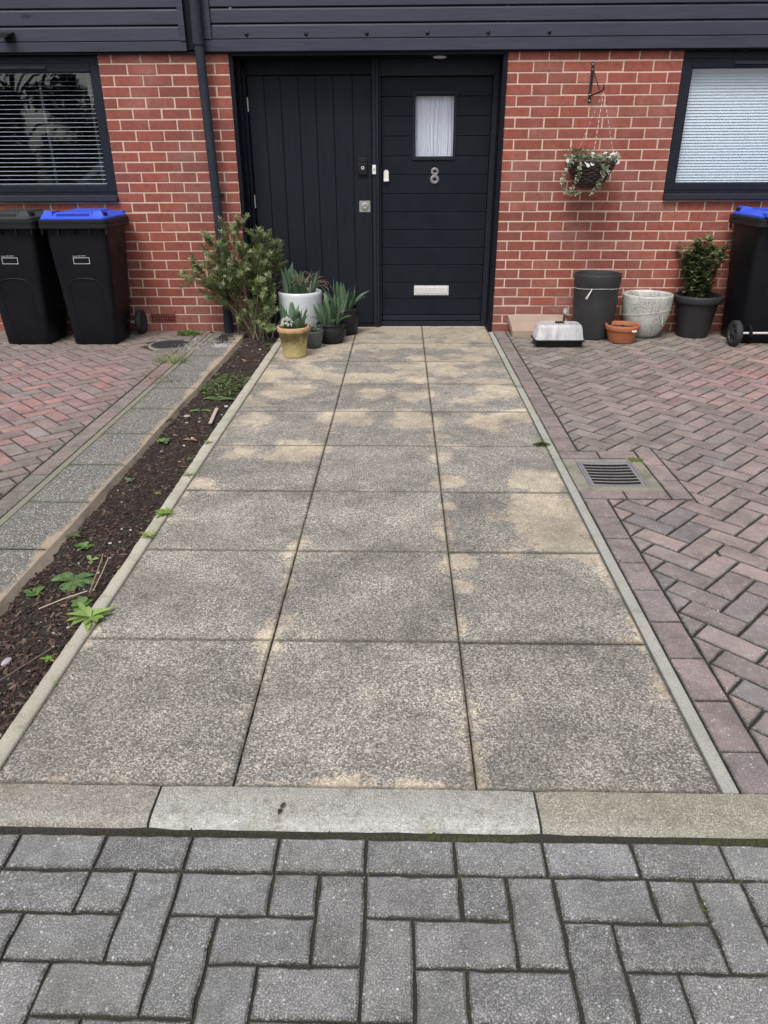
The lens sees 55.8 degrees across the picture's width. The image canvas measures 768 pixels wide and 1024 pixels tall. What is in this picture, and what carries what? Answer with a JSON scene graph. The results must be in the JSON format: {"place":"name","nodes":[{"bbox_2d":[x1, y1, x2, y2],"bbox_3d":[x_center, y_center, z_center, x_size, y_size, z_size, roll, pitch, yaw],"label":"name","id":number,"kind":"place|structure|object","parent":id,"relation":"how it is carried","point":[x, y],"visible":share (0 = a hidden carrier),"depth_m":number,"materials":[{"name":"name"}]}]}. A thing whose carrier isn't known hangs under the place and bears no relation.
{"place":"outdoors","nodes":[
{"label":"outdoors","id":0,"kind":"place"},
{"bbox_2d":[0,331,211,518],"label":"driveway","id":1,"kind":"structure","parent":0,"point":[70,386],"depth_m":4.67,"materials":[{"name":"red brick"}]},
{"bbox_2d":[0,209,69,343],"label":"wheelie bin","id":2,"kind":"object","parent":1,"relation":"on","point":[33,309],"visible":0.88,"depth_m":5.75,"materials":[{"name":"black plastic"}]},
{"bbox_2d":[38,208,146,343],"bbox_3d":[-2.350,-1.927,5.918,0.552,1.012,0.618,0,26,0],"label":"wheelie bin","id":3,"kind":"object","parent":1,"relation":"on","point":[88,249],"visible":1,"depth_m":5.70,"materials":[{"name":"black plastic"}]},
{"bbox_2d":[148,340,189,349],"bbox_3d":[-1.740,-1.359,5.919,0.364,0.023,0.364,0,26,1],"label":"manhole cover","id":4,"kind":"object","parent":1,"relation":"on","point":[165,344],"visible":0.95,"depth_m":5.90,"materials":[{"name":"plastic"}]},
{"bbox_2d":[153,349,190,364],"bbox_3d":[-1.580,-1.156,5.392,0.297,0.081,0.257,10,28,21],"label":"grass tuft","id":5,"kind":"object","parent":1,"relation":"on","point":[173,357],"visible":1,"depth_m":5.39,"materials":[{"name":"green plant"}]},
{"bbox_2d":[176,328,200,335],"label":"weed","id":6,"kind":"object","parent":1,"relation":"on","point":[186,333],"visible":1,"depth_m":6.25,"materials":[{"name":"green plant"}]},
{"bbox_2d":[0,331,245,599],"bbox_3d":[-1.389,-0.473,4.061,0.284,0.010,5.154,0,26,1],"label":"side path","id":7,"kind":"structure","parent":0,"point":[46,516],"depth_m":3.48,"materials":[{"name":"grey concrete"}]},
{"bbox_2d":[149,374,180,383],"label":"grass tuft","id":8,"kind":"object","parent":7,"relation":"on","point":[165,378],"visible":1,"depth_m":4.95,"materials":[{"name":"green plant"}]},
{"bbox_2d":[11,333,762,901],"bbox_3d":[0.574,-0.291,3.665,4.677,0.017,6.006,0,26,1],"label":"debris","id":9,"kind":"object","parent":7,"relation":"on","point":[223,337],"visible":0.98,"depth_m":5.85,"materials":[{"name":"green plant"}]},
{"bbox_2d":[0,333,278,738],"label":"bark mulch","id":10,"kind":"object","parent":0,"point":[65,633],"visible":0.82,"depth_m":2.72,"materials":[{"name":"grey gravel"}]},
{"bbox_2d":[1,657,11,665],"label":"stone","id":11,"kind":"object","parent":10,"relation":"on","point":[7,661],"visible":1,"depth_m":2.16,"materials":[{"name":"white stone"}]},
{"bbox_2d":[0,648,51,680],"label":"stick","id":12,"kind":"object","parent":10,"relation":"on","point":[25,664],"visible":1,"depth_m":2.13,"materials":[{"name":"brown wood"}]},
{"bbox_2d":[22,586,43,595],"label":"weed","id":13,"kind":"object","parent":10,"relation":"on","point":[29,592],"visible":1,"depth_m":2.52,"materials":[{"name":"green plant"}]},
{"bbox_2d":[39,655,53,661],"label":"weed","id":14,"kind":"object","parent":10,"relation":"on","point":[46,658],"visible":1,"depth_m":2.18,"materials":[{"name":"green plant"}]},
{"bbox_2d":[38,591,86,608],"bbox_3d":[-1.079,0.295,2.440,0.158,0.018,0.004,-16,30,-30],"label":"stick","id":15,"kind":"object","parent":10,"relation":"on","point":[61,599],"visible":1,"depth_m":2.44,"materials":[{"name":"beige wood"}]},
{"bbox_2d":[50,571,93,592],"bbox_3d":[-1.115,0.261,2.603,0.191,0.052,0.140,0,26,1],"label":"trailing weed","id":16,"kind":"object","parent":10,"relation":"on","point":[70,579],"visible":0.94,"depth_m":2.60,"materials":[{"name":"green plant"}]},
{"bbox_2d":[65,531,80,538],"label":"weed","id":17,"kind":"object","parent":10,"relation":"on","point":[74,534],"visible":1,"depth_m":2.91,"materials":[{"name":"green plant"}]},
{"bbox_2d":[71,596,92,611],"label":"weed","id":18,"kind":"object","parent":10,"relation":"on","point":[85,600],"visible":0.63,"depth_m":2.46,"materials":[{"name":"green plant"}]},
{"bbox_2d":[74,541,94,550],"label":"weed","id":19,"kind":"object","parent":10,"relation":"on","point":[83,544],"visible":1,"depth_m":2.83,"materials":[{"name":"green plant"}]},
{"bbox_2d":[86,555,98,563],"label":"weed","id":20,"kind":"object","parent":10,"relation":"on","point":[89,557],"visible":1,"depth_m":2.74,"materials":[{"name":"green plant"}]},
{"bbox_2d":[89,554,102,592],"bbox_3d":[-1.017,0.215,2.567,0.010,0.073,0.151,0,26,1],"label":"dry stalk","id":21,"kind":"object","parent":10,"relation":"on","point":[96,573],"visible":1,"depth_m":2.56,"materials":[{"name":"brown plant"}]},
{"bbox_2d":[93,558,108,590],"bbox_3d":[-0.997,0.220,2.557,0.007,0.073,0.115,6,26,13],"label":"dry stalk","id":22,"kind":"object","parent":10,"relation":"on","point":[101,574],"visible":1,"depth_m":2.56,"materials":[{"name":"brown plant"}]},
{"bbox_2d":[156,438,170,443],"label":"weed","id":23,"kind":"object","parent":10,"relation":"on","point":[164,440],"visible":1,"depth_m":3.90,"materials":[{"name":"green plant"}]},
{"bbox_2d":[190,409,210,411],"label":"fern","id":24,"kind":"object","parent":10,"relation":"on","point":[209,410],"visible":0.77,"depth_m":4.39,"materials":[{"name":"green plant"}]},
{"bbox_2d":[208,408,217,423],"bbox_3d":[-1.003,-0.568,4.271,0.020,0.007,0.302,-2,26,-4],"label":"stick","id":25,"kind":"object","parent":10,"relation":"on","point":[213,416],"visible":1,"depth_m":4.25,"materials":[{"name":"wood"}]},
{"bbox_2d":[204,396,234,400],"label":"fern","id":26,"kind":"object","parent":10,"relation":"on","point":[214,397],"visible":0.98,"depth_m":4.59,"materials":[{"name":"green plant"}]},
{"bbox_2d":[198,373,251,395],"bbox_3d":[-1.050,-0.864,4.848,0.312,0.059,0.527,7,27,14],"label":"ground cover","id":27,"kind":"object","parent":10,"relation":"on","point":[229,389],"visible":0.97,"depth_m":4.82,"materials":[{"name":"green plant"}]},
{"bbox_2d":[177,213,287,341],"bbox_3d":[-1.242,-1.919,5.953,0.926,1.011,0.464,5,26,11],"label":"evergreen shrub","id":28,"kind":"object","parent":10,"relation":"on","point":[258,326],"visible":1,"depth_m":5.88,"materials":[{"name":"green plant"}]},
{"bbox_2d":[0,326,720,794],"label":"path","id":29,"kind":"structure","parent":0,"point":[362,682],"depth_m":2.33,"materials":[{"name":"grey concrete"}]},
{"bbox_2d":[277,302,309,357],"bbox_3d":[-0.683,-1.375,5.456,0.252,0.405,0.242,-15,29,-27],"label":"plant pot","id":30,"kind":"object","parent":29,"relation":"on","point":[293,329],"visible":1,"depth_m":5.40,"materials":[{"name":"yellow ceramic"}]},
{"bbox_2d":[276,263,330,327],"bbox_3d":[-0.693,-1.797,6.122,0.492,0.588,0.382,0,26,1],"label":"plant pot","id":31,"kind":"object","parent":29,"relation":"on","point":[295,290],"visible":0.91,"depth_m":5.99,"materials":[{"name":"white ceramic"}]},
{"bbox_2d":[306,323,323,348],"bbox_3d":[-0.570,-1.398,5.765,0.188,0.178,0.200,0,26,1],"label":"plant pot","id":32,"kind":"object","parent":29,"relation":"on","point":[315,338],"visible":0.76,"depth_m":5.71,"materials":[{"name":"grey ceramic"}]},
{"bbox_2d":[311,292,348,343],"bbox_3d":[-0.427,-1.569,5.882,0.338,0.383,0.334,0,26,1],"label":"plant pot","id":33,"kind":"object","parent":29,"relation":"on","point":[333,325],"visible":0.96,"depth_m":5.83,"materials":[{"name":"green plant"}]},
{"bbox_2d":[321,279,367,335],"bbox_3d":[-0.336,-1.735,6.151,0.428,0.450,0.264,0,26,1],"label":"plant pot","id":34,"kind":"object","parent":29,"relation":"on","point":[351,309],"visible":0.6,"depth_m":6.12,"materials":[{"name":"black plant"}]},
{"bbox_2d":[0,333,767,1023],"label":"moss","id":35,"kind":"object","parent":29,"relation":"on","point":[636,459],"visible":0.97,"depth_m":1.43,"materials":[{"name":"green plant"}]},
{"bbox_2d":[532,440,550,446],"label":"moss tuft","id":36,"kind":"object","parent":29,"relation":"on","point":[541,443],"visible":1,"depth_m":3.77,"materials":[{"name":"green plant"}]},
{"bbox_2d":[0,791,767,1023],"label":"road","id":37,"kind":"structure","parent":0,"point":[281,994],"depth_m":1.39,"materials":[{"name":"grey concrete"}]},
{"bbox_2d":[0,828,766,846],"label":"moss","id":38,"kind":"object","parent":37,"relation":"on","point":[477,838],"visible":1,"depth_m":1.59,"materials":[{"name":"green plant"}]},
{"bbox_2d":[493,331,767,794],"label":"driveway","id":39,"kind":"structure","parent":0,"point":[701,396],"depth_m":3.24,"materials":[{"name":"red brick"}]},
{"bbox_2d":[507,314,571,336],"bbox_3d":[1.323,-1.588,6.182,0.515,0.142,0.243,0,26,1],"label":"stone slab","id":40,"kind":"object","parent":39,"relation":"on","point":[520,325],"depth_m":6.15,"materials":[{"name":"beige stone"}]},
{"bbox_2d":[562,308,566,327],"bbox_3d":[1.518,-1.617,6.130,0.031,0.189,0.128,10,27,19],"label":"hand trowel","id":41,"kind":"object","parent":40,"relation":"on","point":[564,312],"visible":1,"depth_m":6.13,"materials":[{"name":"white plastic"}]},
{"bbox_2d":[531,321,584,347],"bbox_3d":[1.389,-1.429,5.800,0.396,0.189,0.222,0,26,1],"label":"seed propagator","id":42,"kind":"object","parent":39,"relation":"on","point":[554,341],"visible":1,"depth_m":5.75,"materials":[{"name":"clear plastic"}]},
{"bbox_2d":[572,270,621,339],"bbox_3d":[1.746,-1.716,6.020,0.378,0.512,0.378,0,26,1],"label":"storage pot","id":43,"kind":"object","parent":39,"relation":"on","point":[595,296],"visible":0.94,"depth_m":5.90,"materials":[{"name":"grey plastic"}]},
{"bbox_2d":[562,459,663,491],"bbox_3d":[1.073,-0.092,3.477,0.384,0.198,0.384,0,26,1],"label":"drain cover","id":44,"kind":"object","parent":39,"relation":"in","point":[582,479],"visible":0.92,"depth_m":3.42,"materials":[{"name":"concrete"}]},
{"bbox_2d":[605,321,640,343],"bbox_3d":[1.936,-1.459,5.911,0.276,0.143,0.276,0,26,1],"label":"plant pot","id":45,"kind":"object","parent":39,"relation":"on","point":[621,332],"visible":1,"depth_m":5.84,"materials":[{"name":"ceramic"}]},
{"bbox_2d":[622,290,673,337],"bbox_3d":[2.179,-1.653,6.050,0.402,0.370,0.402,0,26,1],"label":"plant pot","id":46,"kind":"object","parent":39,"relation":"on","point":[648,311],"visible":0.95,"depth_m":5.92,"materials":[{"name":"grey stone"}]},
{"bbox_2d":[673,234,732,338],"bbox_3d":[2.595,-1.853,5.958,0.406,0.806,0.460,0,26,1],"label":"potted shrub","id":47,"kind":"object","parent":39,"relation":"on","point":[699,301],"visible":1,"depth_m":5.92,"materials":[{"name":"green plant"}]},
{"bbox_2d":[721,206,767,345],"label":"wheelie bin","id":48,"kind":"object","parent":39,"relation":"on","point":[745,316],"visible":1,"depth_m":5.68,"materials":[{"name":"black plastic"}]},
{"label":"ground","id":49,"kind":"structure","parent":0,"visible":0},
{"bbox_2d":[0,333,213,526],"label":"driveway edging","id":50,"kind":"object","parent":49,"relation":"on","point":[34,492],"visible":0.43,"depth_m":3.77,"materials":[{"name":"concrete"}]},
{"bbox_2d":[0,332,246,615],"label":"haunching","id":51,"kind":"object","parent":49,"relation":"on","point":[41,563],"visible":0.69,"depth_m":3.20,"materials":[{"name":"mortar"}]},
{"bbox_2d":[0,337,280,770],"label":"path edging","id":52,"kind":"object","parent":49,"relation":"on","point":[19,726],"visible":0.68,"depth_m":2.52,"materials":[{"name":"concrete"}]},
{"bbox_2d":[66,602,113,630],"bbox_3d":[-0.950,0.334,2.333,0.138,0.030,0.135,0,26,1],"label":"weed","id":53,"kind":"object","parent":52,"relation":"on","point":[84,613],"visible":1,"depth_m":2.34,"materials":[{"name":"green plant"}]},
{"bbox_2d":[136,527,157,538],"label":"weed","id":54,"kind":"object","parent":52,"relation":"on","point":[147,534],"visible":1,"depth_m":2.86,"materials":[{"name":"green plant"}]},
{"bbox_2d":[155,507,172,517],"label":"weed","id":55,"kind":"object","parent":52,"relation":"on","point":[167,511],"visible":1,"depth_m":3.05,"materials":[{"name":"green plant"}]},
{"bbox_2d":[0,0,767,332],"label":"terraced house","id":56,"kind":"structure","parent":49,"relation":"on","point":[400,162],"depth_m":5.82,"materials":[{"name":"red brick"}]},
{"bbox_2d":[0,56,118,201],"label":"window","id":57,"kind":"structure","parent":56,"relation":"in","point":[9,65],"depth_m":5.84,"materials":[{"name":"black glass"}]},
{"bbox_2d":[381,77,492,319],"bbox_3d":[0.422,-2.586,6.141,0.879,1.886,0.089,0,26,1],"label":"front door","id":58,"kind":"structure","parent":56,"relation":"in","point":[435,131],"depth_m":6.08,"materials":[{"name":"paint"}]},
{"bbox_2d":[560,91,620,195],"bbox_3d":[1.573,-2.789,5.512,0.467,0.714,0.446,0,26,1],"label":"hanging basket","id":59,"kind":"object","parent":56,"relation":"hanging from","point":[593,170],"visible":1,"depth_m":5.48,"materials":[{"name":"wicker"}]},
{"bbox_2d":[662,50,767,199],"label":"window","id":60,"kind":"structure","parent":56,"relation":"in","point":[719,146],"depth_m":5.73,"materials":[{"name":"white glass"}]},
{"bbox_2d":[0,784,767,838],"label":"kerb","id":61,"kind":"structure","parent":49,"relation":"on","point":[616,814],"depth_m":1.64,"materials":[{"name":"concrete"}]},
{"bbox_2d":[278,802,284,814],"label":"dead leaf","id":62,"kind":"object","parent":61,"relation":"on","point":[281,806],"visible":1,"depth_m":1.65,"materials":[{"name":"brown plant"}]},
{"bbox_2d":[488,332,738,793],"bbox_3d":[0.868,-0.431,4.005,0.037,0.052,5.111,0,26,1],"label":"path edging","id":63,"kind":"object","parent":49,"relation":"on","point":[718,771],"visible":0.63,"depth_m":2.29,"materials":[{"name":"concrete"}]}
]}

